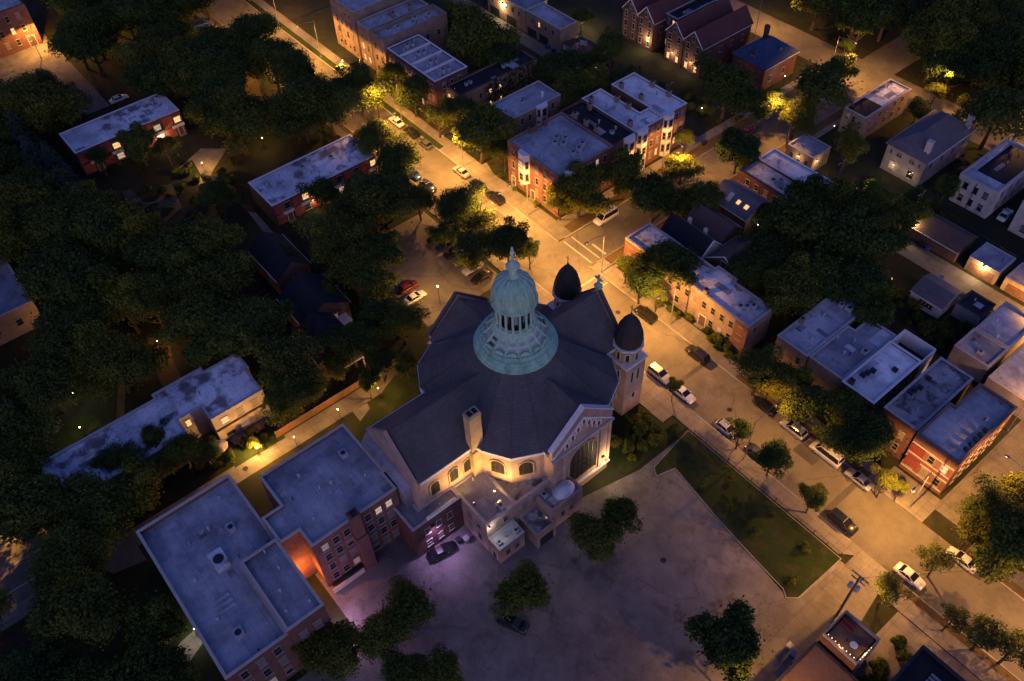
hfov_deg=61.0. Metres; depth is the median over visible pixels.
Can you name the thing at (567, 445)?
small window
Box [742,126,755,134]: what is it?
parked car
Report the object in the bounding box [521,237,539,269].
leafy tree
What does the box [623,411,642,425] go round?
shrub
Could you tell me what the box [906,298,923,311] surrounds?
shrub
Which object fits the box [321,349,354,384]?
leafy tree
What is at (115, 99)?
parked car
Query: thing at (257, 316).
leafy tree
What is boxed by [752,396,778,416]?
parked car
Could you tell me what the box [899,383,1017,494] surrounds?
corner building
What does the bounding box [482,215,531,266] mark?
leafy tree
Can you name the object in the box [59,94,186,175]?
modern terrace
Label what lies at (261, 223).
garden path
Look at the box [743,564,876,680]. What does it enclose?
drive
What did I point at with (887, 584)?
leafy tree
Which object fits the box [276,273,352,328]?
navy house
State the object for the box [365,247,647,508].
church
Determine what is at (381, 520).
window
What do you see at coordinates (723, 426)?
parked car
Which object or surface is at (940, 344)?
shrub
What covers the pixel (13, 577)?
road
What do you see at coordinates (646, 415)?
shrub
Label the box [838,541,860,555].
pavement
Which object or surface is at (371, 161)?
window
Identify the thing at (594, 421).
small window
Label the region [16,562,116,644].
leafy tree
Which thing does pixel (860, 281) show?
leafy tree
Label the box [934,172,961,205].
leafy tree
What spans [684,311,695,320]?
shrub
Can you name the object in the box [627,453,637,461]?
shrub
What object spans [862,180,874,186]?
shrub
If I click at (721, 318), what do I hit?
window
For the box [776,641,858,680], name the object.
brown building
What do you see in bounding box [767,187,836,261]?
leafy tree
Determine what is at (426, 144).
parked car
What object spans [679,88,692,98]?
shrub
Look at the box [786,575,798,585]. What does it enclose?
shrub
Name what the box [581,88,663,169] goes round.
courtyard flats
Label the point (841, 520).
parked car
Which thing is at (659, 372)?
parked car
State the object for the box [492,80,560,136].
corner flats
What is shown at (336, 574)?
window
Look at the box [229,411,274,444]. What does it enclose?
patio
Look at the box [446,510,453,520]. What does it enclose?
window
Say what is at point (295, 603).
school gym
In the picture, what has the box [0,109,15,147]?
leafy tree
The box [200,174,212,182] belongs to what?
shrub
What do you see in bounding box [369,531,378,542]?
window
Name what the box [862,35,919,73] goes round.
cross road beyond
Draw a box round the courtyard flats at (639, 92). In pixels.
[611,72,686,155]
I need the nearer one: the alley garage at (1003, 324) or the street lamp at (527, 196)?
the alley garage at (1003, 324)
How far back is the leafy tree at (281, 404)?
141.82 m
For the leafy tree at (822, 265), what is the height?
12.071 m
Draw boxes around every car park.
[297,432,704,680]
[320,469,844,680]
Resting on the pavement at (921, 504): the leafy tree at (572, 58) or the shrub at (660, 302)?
the shrub at (660, 302)
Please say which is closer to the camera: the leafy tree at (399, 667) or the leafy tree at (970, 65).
the leafy tree at (399, 667)
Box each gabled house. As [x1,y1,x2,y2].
[622,0,658,42]
[636,0,690,51]
[664,0,732,67]
[681,5,753,77]
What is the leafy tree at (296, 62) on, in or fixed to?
on the ground at (136, 580)
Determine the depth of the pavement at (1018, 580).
125.96 m
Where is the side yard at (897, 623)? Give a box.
[853,612,979,680]
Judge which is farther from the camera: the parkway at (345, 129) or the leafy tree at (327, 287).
the parkway at (345, 129)
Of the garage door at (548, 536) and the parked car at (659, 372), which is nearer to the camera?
the garage door at (548, 536)
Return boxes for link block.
[361,431,464,557]
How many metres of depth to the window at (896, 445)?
138.94 m
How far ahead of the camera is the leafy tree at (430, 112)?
193.78 m
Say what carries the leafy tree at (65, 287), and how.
on the ground at (136, 580)
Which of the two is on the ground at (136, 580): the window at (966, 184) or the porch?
the porch
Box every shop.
[737,158,796,209]
[759,148,838,214]
[785,132,830,170]
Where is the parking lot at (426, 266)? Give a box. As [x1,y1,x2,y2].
[383,212,497,326]
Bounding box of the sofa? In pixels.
[840,617,855,631]
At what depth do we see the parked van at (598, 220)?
178.05 m
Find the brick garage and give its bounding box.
[892,213,977,262]
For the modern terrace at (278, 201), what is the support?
on the ground at (136, 580)
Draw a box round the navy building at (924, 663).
[890,644,965,680]
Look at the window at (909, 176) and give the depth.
183.10 m
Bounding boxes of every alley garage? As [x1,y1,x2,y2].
[563,35,604,53]
[907,273,962,318]
[947,328,1008,383]
[951,290,995,327]
[964,242,1016,284]
[976,301,1023,364]
[984,344,1023,419]
[1000,262,1023,301]
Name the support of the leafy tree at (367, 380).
on the ground at (136, 580)
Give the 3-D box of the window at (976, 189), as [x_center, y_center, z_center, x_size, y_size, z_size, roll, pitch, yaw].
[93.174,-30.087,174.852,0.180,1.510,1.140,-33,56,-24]
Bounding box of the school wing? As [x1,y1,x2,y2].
[258,423,399,593]
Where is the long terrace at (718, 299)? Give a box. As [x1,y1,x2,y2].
[624,222,773,353]
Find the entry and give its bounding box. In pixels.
[518,503,555,547]
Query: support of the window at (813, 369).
in the street flats at (841, 355)
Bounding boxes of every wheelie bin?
[455,536,462,543]
[462,534,469,542]
[786,641,793,649]
[789,649,797,658]
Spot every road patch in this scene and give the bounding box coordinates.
[495,211,516,226]
[641,348,651,358]
[667,361,710,389]
[793,442,820,465]
[819,482,857,516]
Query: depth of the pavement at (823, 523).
133.19 m
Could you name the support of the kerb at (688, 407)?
on the ground at (136, 580)
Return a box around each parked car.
[109,94,128,104]
[388,116,404,127]
[397,280,418,294]
[402,126,419,138]
[403,289,426,304]
[409,167,421,180]
[417,138,432,149]
[419,178,436,192]
[426,237,435,244]
[426,540,457,562]
[435,238,453,251]
[443,245,457,259]
[452,165,469,178]
[462,262,483,275]
[469,178,487,191]
[470,268,492,284]
[486,190,505,205]
[496,612,529,634]
[634,305,657,323]
[646,362,669,384]
[674,385,695,403]
[684,344,710,364]
[714,418,736,438]
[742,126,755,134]
[743,442,762,464]
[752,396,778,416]
[779,417,807,440]
[826,507,858,535]
[844,467,873,491]
[893,562,925,590]
[946,546,977,573]
[996,207,1013,221]
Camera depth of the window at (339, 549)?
124.03 m
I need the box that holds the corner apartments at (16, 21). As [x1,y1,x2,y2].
[0,0,42,57]
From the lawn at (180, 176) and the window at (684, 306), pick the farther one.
the lawn at (180, 176)
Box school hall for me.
[135,474,302,680]
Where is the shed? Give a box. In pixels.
[487,519,524,564]
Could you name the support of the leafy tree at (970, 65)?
on the ground at (136, 580)
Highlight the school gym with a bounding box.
[240,538,333,664]
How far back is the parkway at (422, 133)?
221.67 m
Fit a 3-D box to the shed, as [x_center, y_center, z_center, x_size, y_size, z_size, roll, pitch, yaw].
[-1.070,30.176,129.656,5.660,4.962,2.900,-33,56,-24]
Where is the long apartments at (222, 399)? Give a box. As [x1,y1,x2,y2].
[42,354,270,491]
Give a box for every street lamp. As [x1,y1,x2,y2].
[296,20,321,56]
[507,178,527,215]
[584,232,604,272]
[656,285,676,324]
[660,138,683,175]
[743,403,776,458]
[777,96,795,146]
[908,471,931,508]
[1006,406,1023,430]
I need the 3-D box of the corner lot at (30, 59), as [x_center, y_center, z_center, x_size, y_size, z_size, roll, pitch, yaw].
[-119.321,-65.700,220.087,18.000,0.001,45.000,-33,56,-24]
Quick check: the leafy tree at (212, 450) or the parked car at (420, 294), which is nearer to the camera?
the leafy tree at (212, 450)
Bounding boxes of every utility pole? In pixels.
[575,31,582,51]
[836,569,868,614]
[837,160,845,177]
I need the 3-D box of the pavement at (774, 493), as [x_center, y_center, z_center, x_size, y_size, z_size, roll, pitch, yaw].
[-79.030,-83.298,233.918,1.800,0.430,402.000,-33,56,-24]
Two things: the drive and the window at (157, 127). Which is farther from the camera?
the window at (157, 127)
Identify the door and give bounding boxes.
[27,35,39,47]
[98,162,105,171]
[177,125,186,136]
[287,212,296,222]
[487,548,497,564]
[490,4,499,15]
[507,14,515,25]
[509,175,515,187]
[528,27,535,38]
[528,189,535,201]
[539,33,547,44]
[540,529,552,546]
[694,313,705,329]
[904,229,927,245]
[928,239,948,258]
[967,262,993,282]
[1004,283,1023,301]
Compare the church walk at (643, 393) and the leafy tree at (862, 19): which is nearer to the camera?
the church walk at (643, 393)
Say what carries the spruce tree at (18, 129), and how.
on the ground at (136, 580)
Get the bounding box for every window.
[0,31,6,38]
[4,15,10,23]
[4,42,11,49]
[9,27,16,34]
[14,12,21,19]
[14,317,25,326]
[15,38,22,46]
[20,23,27,31]
[111,141,121,149]
[117,151,125,159]
[152,123,162,131]
[172,114,181,123]
[184,418,193,428]
[219,414,230,425]
[224,424,236,437]
[234,406,245,416]
[238,415,251,428]
[238,669,251,680]
[249,397,259,408]
[253,407,264,420]
[255,657,268,669]
[261,666,273,678]
[268,675,279,680]
[272,645,284,657]
[277,654,289,667]
[283,200,291,209]
[283,664,294,675]
[298,628,310,640]
[301,193,309,200]
[305,203,311,210]
[312,618,323,629]
[320,541,330,552]
[324,551,334,562]
[328,560,337,571]
[331,534,341,545]
[331,569,341,580]
[335,543,344,555]
[336,174,343,183]
[338,553,348,564]
[342,526,351,538]
[342,562,351,573]
[345,537,354,547]
[349,546,357,556]
[352,555,360,565]
[363,512,372,523]
[366,521,375,532]
[369,158,374,167]
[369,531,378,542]
[372,540,381,551]
[374,504,383,516]
[377,514,385,525]
[380,524,388,535]
[382,533,391,544]
[384,497,393,509]
[387,508,394,518]
[390,518,397,528]
[392,527,399,537]
[424,526,431,535]
[426,537,433,547]
[429,480,441,497]
[435,518,442,527]
[437,530,444,539]
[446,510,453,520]
[448,466,459,484]
[448,522,455,531]
[462,457,470,474]
[489,459,505,475]
[495,519,501,529]
[502,514,508,523]
[517,461,534,476]
[518,148,530,184]
[522,500,527,510]
[532,492,537,502]
[535,101,547,123]
[564,168,576,176]
[564,442,569,450]
[568,438,597,479]
[569,502,574,510]
[591,418,596,426]
[596,419,601,426]
[623,133,635,154]
[636,125,648,169]
[659,110,674,155]
[674,294,679,303]
[676,282,681,291]
[681,300,687,309]
[683,287,689,297]
[690,306,695,316]
[692,293,698,303]
[701,299,706,310]
[706,318,713,327]
[709,306,715,316]
[715,325,721,332]
[718,312,724,322]
[720,260,726,268]
[725,331,730,340]
[727,319,733,329]
[744,178,749,186]
[753,184,758,192]
[762,189,767,197]
[785,349,792,359]
[793,355,800,365]
[811,365,816,375]
[818,371,825,381]
[827,378,835,388]
[844,111,850,119]
[886,159,896,170]
[890,441,899,451]
[896,430,905,440]
[905,169,914,180]
[917,467,928,478]
[925,454,936,466]
[930,476,941,487]
[937,463,949,475]
[956,193,963,200]
[961,181,968,189]
[971,187,978,194]
[975,203,982,211]
[981,192,988,199]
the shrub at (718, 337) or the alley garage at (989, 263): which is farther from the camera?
the alley garage at (989, 263)
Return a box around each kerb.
[206,11,850,540]
[244,0,558,241]
[564,94,801,237]
[590,266,922,521]
[597,90,869,261]
[654,430,840,598]
[903,584,1020,680]
[980,566,1023,600]
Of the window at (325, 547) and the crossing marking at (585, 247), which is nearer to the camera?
the window at (325, 547)
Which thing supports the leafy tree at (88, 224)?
on the ground at (136, 580)
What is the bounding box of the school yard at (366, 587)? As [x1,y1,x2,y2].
[317,536,442,629]
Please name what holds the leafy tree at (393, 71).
on the ground at (136, 580)
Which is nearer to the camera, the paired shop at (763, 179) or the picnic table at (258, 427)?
the picnic table at (258, 427)
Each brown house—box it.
[684,202,743,246]
[705,235,755,290]
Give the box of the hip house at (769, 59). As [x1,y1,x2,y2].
[731,24,799,88]
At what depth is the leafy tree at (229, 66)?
198.72 m
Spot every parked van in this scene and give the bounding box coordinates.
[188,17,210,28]
[593,205,618,225]
[809,440,844,468]
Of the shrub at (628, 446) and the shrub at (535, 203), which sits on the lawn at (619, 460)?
the shrub at (628, 446)
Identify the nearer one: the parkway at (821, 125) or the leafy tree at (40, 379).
the leafy tree at (40, 379)
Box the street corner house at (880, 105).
[838,78,911,137]
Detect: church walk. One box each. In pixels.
[640,389,646,397]
[640,394,671,422]
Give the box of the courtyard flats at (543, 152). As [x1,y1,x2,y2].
[507,112,612,216]
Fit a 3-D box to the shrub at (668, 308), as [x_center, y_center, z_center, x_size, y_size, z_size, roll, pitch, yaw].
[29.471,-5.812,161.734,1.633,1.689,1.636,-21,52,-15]
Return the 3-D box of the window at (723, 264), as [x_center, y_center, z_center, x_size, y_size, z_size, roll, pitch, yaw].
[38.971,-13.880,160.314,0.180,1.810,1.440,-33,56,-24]
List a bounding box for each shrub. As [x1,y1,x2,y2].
[144,202,158,213]
[156,184,166,193]
[162,205,174,213]
[173,181,185,193]
[183,169,190,175]
[188,194,197,204]
[191,174,199,180]
[195,463,204,470]
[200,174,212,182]
[213,457,227,468]
[215,166,226,174]
[221,449,238,464]
[225,155,236,164]
[226,174,236,185]
[240,435,247,443]
[244,427,253,436]
[245,433,263,448]
[532,201,538,207]
[607,60,614,68]
[610,434,622,449]
[621,440,634,453]
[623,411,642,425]
[625,433,636,444]
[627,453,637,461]
[632,420,648,437]
[634,438,648,451]
[641,410,652,421]
[646,433,663,447]
[649,421,663,433]
[657,300,664,307]
[658,81,667,88]
[665,423,678,436]
[666,305,674,311]
[673,311,681,319]
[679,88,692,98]
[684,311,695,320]
[686,102,695,110]
[697,104,706,115]
[701,326,714,335]
[706,104,715,115]
[706,334,712,341]
[712,332,726,344]
[713,342,722,348]
[718,494,729,504]
[722,341,731,350]
[722,348,731,356]
[724,479,731,485]
[727,473,733,478]
[730,503,737,511]
[732,115,739,122]
[748,526,762,538]
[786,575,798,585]
[800,541,812,553]
[856,674,864,680]
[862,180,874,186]
[862,674,880,680]
[868,657,890,676]
[874,673,886,680]
[883,287,894,297]
[889,634,908,649]
[894,287,906,299]
[895,648,912,663]
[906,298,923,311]
[916,319,934,336]
[926,335,933,340]
[934,320,950,333]
[934,341,943,348]
[958,320,974,333]
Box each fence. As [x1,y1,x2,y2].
[274,358,395,436]
[694,430,841,555]
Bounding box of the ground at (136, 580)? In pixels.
[0,0,1023,680]
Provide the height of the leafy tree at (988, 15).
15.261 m
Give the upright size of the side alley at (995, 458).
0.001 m
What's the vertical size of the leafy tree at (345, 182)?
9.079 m
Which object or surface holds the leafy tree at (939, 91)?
on the ground at (136, 580)
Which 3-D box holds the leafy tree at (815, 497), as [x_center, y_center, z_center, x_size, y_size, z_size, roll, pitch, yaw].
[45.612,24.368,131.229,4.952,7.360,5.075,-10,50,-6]
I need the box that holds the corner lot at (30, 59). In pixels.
[0,34,109,133]
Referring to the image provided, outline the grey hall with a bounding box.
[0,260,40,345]
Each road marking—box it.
[0,549,39,572]
[3,579,30,596]
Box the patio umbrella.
[216,439,227,451]
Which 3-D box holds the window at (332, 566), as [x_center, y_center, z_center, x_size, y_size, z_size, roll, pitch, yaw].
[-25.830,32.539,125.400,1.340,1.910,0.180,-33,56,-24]
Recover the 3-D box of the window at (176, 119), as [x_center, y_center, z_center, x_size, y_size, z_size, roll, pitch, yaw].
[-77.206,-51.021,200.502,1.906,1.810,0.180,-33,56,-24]
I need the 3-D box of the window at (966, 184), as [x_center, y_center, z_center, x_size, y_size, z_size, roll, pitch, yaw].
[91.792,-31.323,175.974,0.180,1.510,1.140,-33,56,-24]
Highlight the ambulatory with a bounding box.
[491,476,548,524]
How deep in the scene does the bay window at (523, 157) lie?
179.28 m
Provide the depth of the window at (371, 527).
126.20 m
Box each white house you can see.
[661,212,721,260]
[949,137,1023,218]
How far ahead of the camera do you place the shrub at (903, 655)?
117.91 m
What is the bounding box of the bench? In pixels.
[857,641,867,648]
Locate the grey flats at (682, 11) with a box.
[662,0,715,47]
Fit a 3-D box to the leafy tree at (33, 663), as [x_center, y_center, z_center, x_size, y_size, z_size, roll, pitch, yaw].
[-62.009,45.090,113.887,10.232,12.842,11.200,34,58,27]
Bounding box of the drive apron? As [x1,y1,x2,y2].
[845,549,892,593]
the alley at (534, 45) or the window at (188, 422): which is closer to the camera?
the window at (188, 422)
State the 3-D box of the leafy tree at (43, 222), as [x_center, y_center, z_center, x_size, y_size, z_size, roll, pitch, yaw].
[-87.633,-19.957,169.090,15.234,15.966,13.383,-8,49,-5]
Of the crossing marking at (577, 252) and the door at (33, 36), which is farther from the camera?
the door at (33, 36)
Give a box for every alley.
[0,367,394,631]
[452,0,696,138]
[896,236,1023,310]
[935,418,1023,535]
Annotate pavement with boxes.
[194,11,844,552]
[252,0,571,237]
[439,147,562,240]
[495,255,647,378]
[556,72,817,225]
[591,264,738,376]
[596,258,935,515]
[612,117,841,267]
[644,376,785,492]
[782,489,849,545]
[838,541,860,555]
[868,474,927,520]
[880,590,1006,680]
[890,466,940,506]
[969,541,1023,588]
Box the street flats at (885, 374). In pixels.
[835,329,935,415]
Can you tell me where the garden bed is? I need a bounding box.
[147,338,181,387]
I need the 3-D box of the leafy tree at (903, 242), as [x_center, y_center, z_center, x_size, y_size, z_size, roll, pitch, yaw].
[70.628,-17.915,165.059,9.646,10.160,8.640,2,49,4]
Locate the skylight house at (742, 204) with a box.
[718,179,770,234]
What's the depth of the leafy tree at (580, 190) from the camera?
172.44 m
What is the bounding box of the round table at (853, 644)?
[850,641,857,648]
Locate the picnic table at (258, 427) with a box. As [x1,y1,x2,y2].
[253,423,264,432]
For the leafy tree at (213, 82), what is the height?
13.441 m
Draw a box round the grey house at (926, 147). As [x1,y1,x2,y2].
[880,109,975,187]
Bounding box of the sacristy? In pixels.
[452,472,516,550]
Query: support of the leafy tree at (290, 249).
on the ground at (136, 580)
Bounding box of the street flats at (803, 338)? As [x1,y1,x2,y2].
[774,295,860,367]
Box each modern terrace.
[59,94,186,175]
[248,134,378,225]
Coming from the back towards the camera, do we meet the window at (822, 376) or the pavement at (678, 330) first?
the pavement at (678, 330)
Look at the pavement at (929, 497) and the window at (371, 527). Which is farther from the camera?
the pavement at (929, 497)
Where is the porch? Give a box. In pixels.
[537,476,582,526]
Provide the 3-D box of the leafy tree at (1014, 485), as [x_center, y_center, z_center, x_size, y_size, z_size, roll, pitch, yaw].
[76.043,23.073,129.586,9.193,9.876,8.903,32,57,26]
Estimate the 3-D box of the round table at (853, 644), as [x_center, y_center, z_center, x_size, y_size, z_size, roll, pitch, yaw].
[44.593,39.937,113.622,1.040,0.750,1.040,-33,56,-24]
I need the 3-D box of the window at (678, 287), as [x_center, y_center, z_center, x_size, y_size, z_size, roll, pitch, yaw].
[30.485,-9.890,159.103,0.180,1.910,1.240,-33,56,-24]
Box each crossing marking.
[564,241,591,262]
[571,237,599,257]
[592,244,606,253]
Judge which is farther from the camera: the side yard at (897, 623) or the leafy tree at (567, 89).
the leafy tree at (567, 89)
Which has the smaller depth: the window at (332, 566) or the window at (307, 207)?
the window at (332, 566)
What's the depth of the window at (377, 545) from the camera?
130.44 m
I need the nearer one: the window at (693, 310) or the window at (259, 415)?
the window at (259, 415)
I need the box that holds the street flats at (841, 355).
[806,322,895,391]
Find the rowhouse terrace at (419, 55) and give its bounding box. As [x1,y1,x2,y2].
[387,34,467,114]
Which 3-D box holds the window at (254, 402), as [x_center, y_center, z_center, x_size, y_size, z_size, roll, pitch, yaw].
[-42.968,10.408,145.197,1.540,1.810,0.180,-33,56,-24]
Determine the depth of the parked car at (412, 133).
199.12 m
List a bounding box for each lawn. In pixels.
[57,415,101,450]
[174,161,199,182]
[175,620,203,647]
[232,427,285,467]
[245,219,262,240]
[352,347,427,443]
[495,170,545,210]
[609,403,685,474]
[654,431,839,596]
[670,141,688,152]
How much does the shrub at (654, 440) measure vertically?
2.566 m
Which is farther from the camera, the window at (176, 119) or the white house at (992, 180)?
the window at (176, 119)
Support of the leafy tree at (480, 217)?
on the ground at (136, 580)
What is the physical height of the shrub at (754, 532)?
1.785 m
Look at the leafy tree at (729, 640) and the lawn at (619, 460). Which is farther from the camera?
the lawn at (619, 460)
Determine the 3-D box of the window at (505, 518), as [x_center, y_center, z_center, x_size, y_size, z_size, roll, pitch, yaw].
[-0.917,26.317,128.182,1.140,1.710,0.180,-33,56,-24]
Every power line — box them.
[680,90,839,161]
[862,566,1017,577]
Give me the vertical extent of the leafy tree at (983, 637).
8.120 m
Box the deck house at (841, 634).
[817,609,879,674]
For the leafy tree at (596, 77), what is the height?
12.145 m
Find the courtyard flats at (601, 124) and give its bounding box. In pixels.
[560,99,635,185]
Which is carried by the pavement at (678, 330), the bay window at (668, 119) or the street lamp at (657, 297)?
the street lamp at (657, 297)
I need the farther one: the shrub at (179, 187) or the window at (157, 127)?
the window at (157, 127)
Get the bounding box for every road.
[0,524,73,612]
[208,0,1023,680]
[558,79,867,266]
[716,0,1023,150]
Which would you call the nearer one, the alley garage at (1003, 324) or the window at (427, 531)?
the window at (427, 531)
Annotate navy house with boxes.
[248,231,311,293]
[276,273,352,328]
[292,313,364,380]
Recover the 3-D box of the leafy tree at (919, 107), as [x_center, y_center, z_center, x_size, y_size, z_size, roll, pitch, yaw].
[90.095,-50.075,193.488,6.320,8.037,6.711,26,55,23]
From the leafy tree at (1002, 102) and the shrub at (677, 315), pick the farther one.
the leafy tree at (1002, 102)
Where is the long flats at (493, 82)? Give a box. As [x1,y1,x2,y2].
[445,49,536,120]
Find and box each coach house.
[488,0,546,32]
[526,2,577,50]
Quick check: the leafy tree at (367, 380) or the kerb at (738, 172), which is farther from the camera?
the kerb at (738, 172)
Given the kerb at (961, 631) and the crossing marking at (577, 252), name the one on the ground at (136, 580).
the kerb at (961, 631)
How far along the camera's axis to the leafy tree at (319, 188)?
176.40 m
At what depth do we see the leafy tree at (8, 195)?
171.95 m
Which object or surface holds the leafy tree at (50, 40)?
on the ground at (136, 580)
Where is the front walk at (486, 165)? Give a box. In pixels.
[482,162,491,171]
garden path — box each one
[101,544,146,573]
[116,383,125,418]
[122,184,181,224]
[178,631,201,661]
[180,149,224,183]
[245,71,263,104]
[248,211,272,232]
[353,403,369,420]
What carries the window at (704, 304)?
in the long terrace at (718, 299)
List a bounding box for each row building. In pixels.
[330,0,405,59]
[356,0,428,69]
[370,4,449,73]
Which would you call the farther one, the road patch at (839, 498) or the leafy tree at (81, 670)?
the road patch at (839, 498)
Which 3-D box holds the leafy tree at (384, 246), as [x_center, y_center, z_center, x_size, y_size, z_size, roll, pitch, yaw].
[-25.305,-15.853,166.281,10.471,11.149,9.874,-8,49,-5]
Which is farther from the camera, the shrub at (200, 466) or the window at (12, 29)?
the window at (12, 29)
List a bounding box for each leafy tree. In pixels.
[0,70,57,140]
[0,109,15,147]
[0,136,43,175]
[0,161,68,198]
[0,179,52,216]
[0,197,42,267]
[0,346,84,417]
[0,392,62,457]
[0,431,60,484]
[0,438,31,489]
[0,466,73,547]
[0,585,15,648]
[0,635,67,680]
[6,77,82,142]
[9,230,96,303]
[10,198,41,248]
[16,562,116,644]
[18,198,85,249]
[18,519,122,595]
[22,311,115,375]
[23,557,136,654]
[27,296,73,353]
[31,65,77,90]
[31,255,122,324]
[37,0,54,7]
[42,19,110,69]
[42,86,98,133]
[46,289,115,331]
[47,646,123,680]
[48,0,96,15]
[51,3,115,74]
[51,195,124,255]
[53,465,154,554]
[56,178,120,207]
[57,5,124,59]
[59,315,174,408]
[82,147,113,175]
[86,436,149,478]
[91,197,165,269]
[93,266,147,333]
[95,636,199,680]
[100,0,154,43]
[107,27,184,87]
[111,220,157,272]
[113,120,158,165]
[114,454,169,510]
[116,590,191,659]
[118,53,170,98]
[125,265,180,328]
[130,17,183,45]
[132,223,200,273]
[134,0,168,25]
[139,417,169,460]
[143,648,206,680]
[144,0,197,40]
[149,288,225,345]
[151,33,212,96]
[151,134,181,165]
[151,428,206,474]
[153,263,196,307]
[162,0,204,20]
[166,0,218,20]
[173,248,264,305]
[177,300,251,368]
[179,213,245,259]
[180,74,231,132]
[183,43,252,96]
[183,80,274,154]
[184,81,263,140]
[188,21,227,42]
[191,434,223,469]
[195,173,241,215]
[209,292,296,358]
[210,25,251,83]
[214,290,263,313]
[225,8,283,70]
[235,32,297,91]
[245,327,332,391]
[253,368,330,425]
[263,71,347,142]
[264,45,318,93]
[273,242,300,258]
[288,67,329,90]
[291,320,308,336]
[291,616,366,680]
[292,203,382,270]
[294,175,341,216]
[302,72,371,135]
[314,279,347,307]
[316,318,382,369]
[321,238,389,289]
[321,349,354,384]
[324,166,418,233]
[331,58,397,117]
[340,168,375,196]
[344,263,401,299]
[347,115,408,156]
[351,608,417,664]
[355,292,399,337]
[357,369,380,398]
[360,229,405,267]
[364,348,396,383]
[369,94,386,118]
[369,171,419,217]
[372,139,423,178]
[373,571,438,649]
[375,60,408,97]
[377,644,430,680]
[378,297,432,343]
[389,73,431,116]
[393,348,418,380]
[405,183,433,220]
[418,100,458,137]
[420,638,467,680]
[423,219,459,251]
[426,176,489,230]
[438,89,479,125]
[439,0,527,67]
[440,0,474,33]
[448,97,524,162]
[451,226,493,272]
[466,202,500,232]
[479,42,521,66]
[480,126,515,171]
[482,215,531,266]
[488,555,553,620]
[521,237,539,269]
[532,49,555,88]
[541,45,592,85]
[544,158,612,217]
[545,192,574,220]
[551,64,594,109]
[564,508,626,566]
[569,6,594,34]
[573,62,611,91]
[582,46,608,66]
[591,25,625,69]
[598,489,643,537]
[599,146,650,199]
[603,63,643,91]
[614,254,636,282]
[619,264,667,303]
[624,169,680,222]
[625,236,707,292]
[652,284,667,311]
[661,152,706,186]
[667,376,684,401]
[673,129,696,155]
[674,181,694,217]
[679,179,725,214]
[679,595,773,680]
[687,48,759,121]
[713,126,761,173]
[724,416,754,448]
[726,239,776,299]
[727,338,786,399]
[734,86,789,131]
[737,228,798,267]
[746,437,795,479]
[751,197,794,239]
[758,264,824,325]
[759,360,814,406]
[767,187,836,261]
[770,248,829,311]
[774,373,835,428]
[776,93,819,140]
[780,170,829,213]
[790,0,836,30]
[792,55,862,123]
[795,174,864,217]
[795,482,829,513]
[800,244,851,302]
[805,203,901,262]
[811,421,841,454]
[812,403,907,469]
[817,384,873,427]
[820,51,860,77]
[827,0,903,38]
[828,121,871,170]
[832,0,894,51]
[835,254,896,303]
[837,39,855,54]
[847,257,895,278]
[850,293,896,329]
[852,191,899,225]
[854,187,865,196]
[861,171,900,210]
[861,209,895,261]
[868,566,912,608]
[870,463,900,497]
[876,0,923,41]
[877,224,915,265]
[888,193,936,229]
[893,479,910,501]
[897,14,982,82]
[898,184,932,207]
[902,0,978,32]
[904,95,932,124]
[911,540,964,577]
[919,35,992,94]
[922,81,948,107]
[932,0,992,11]
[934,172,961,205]
[939,601,972,634]
[949,470,1023,532]
[951,77,1023,149]
[951,513,986,549]
[954,92,976,117]
[957,500,974,524]
[961,609,1012,652]
[965,6,1003,49]
[966,46,1023,91]
[969,20,1015,78]
[970,505,1023,584]
[991,463,1023,508]
[993,627,1023,671]
[1006,51,1023,117]
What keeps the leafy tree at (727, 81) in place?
on the ground at (136, 580)
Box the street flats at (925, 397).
[882,357,973,459]
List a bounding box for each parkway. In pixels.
[199,9,436,205]
[245,0,443,148]
[565,85,803,231]
[605,94,863,262]
[736,374,870,476]
[897,583,1018,680]
[964,548,1023,598]
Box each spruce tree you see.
[6,110,46,159]
[18,135,54,195]
[40,141,83,193]
[52,168,72,190]
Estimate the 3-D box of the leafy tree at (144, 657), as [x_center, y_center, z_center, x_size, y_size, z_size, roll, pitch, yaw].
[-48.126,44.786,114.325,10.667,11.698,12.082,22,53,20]
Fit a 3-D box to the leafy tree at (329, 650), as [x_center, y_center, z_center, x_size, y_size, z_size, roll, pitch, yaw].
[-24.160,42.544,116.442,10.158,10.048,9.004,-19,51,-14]
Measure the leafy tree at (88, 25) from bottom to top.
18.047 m
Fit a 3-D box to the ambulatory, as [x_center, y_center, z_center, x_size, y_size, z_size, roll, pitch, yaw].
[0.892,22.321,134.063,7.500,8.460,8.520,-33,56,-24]

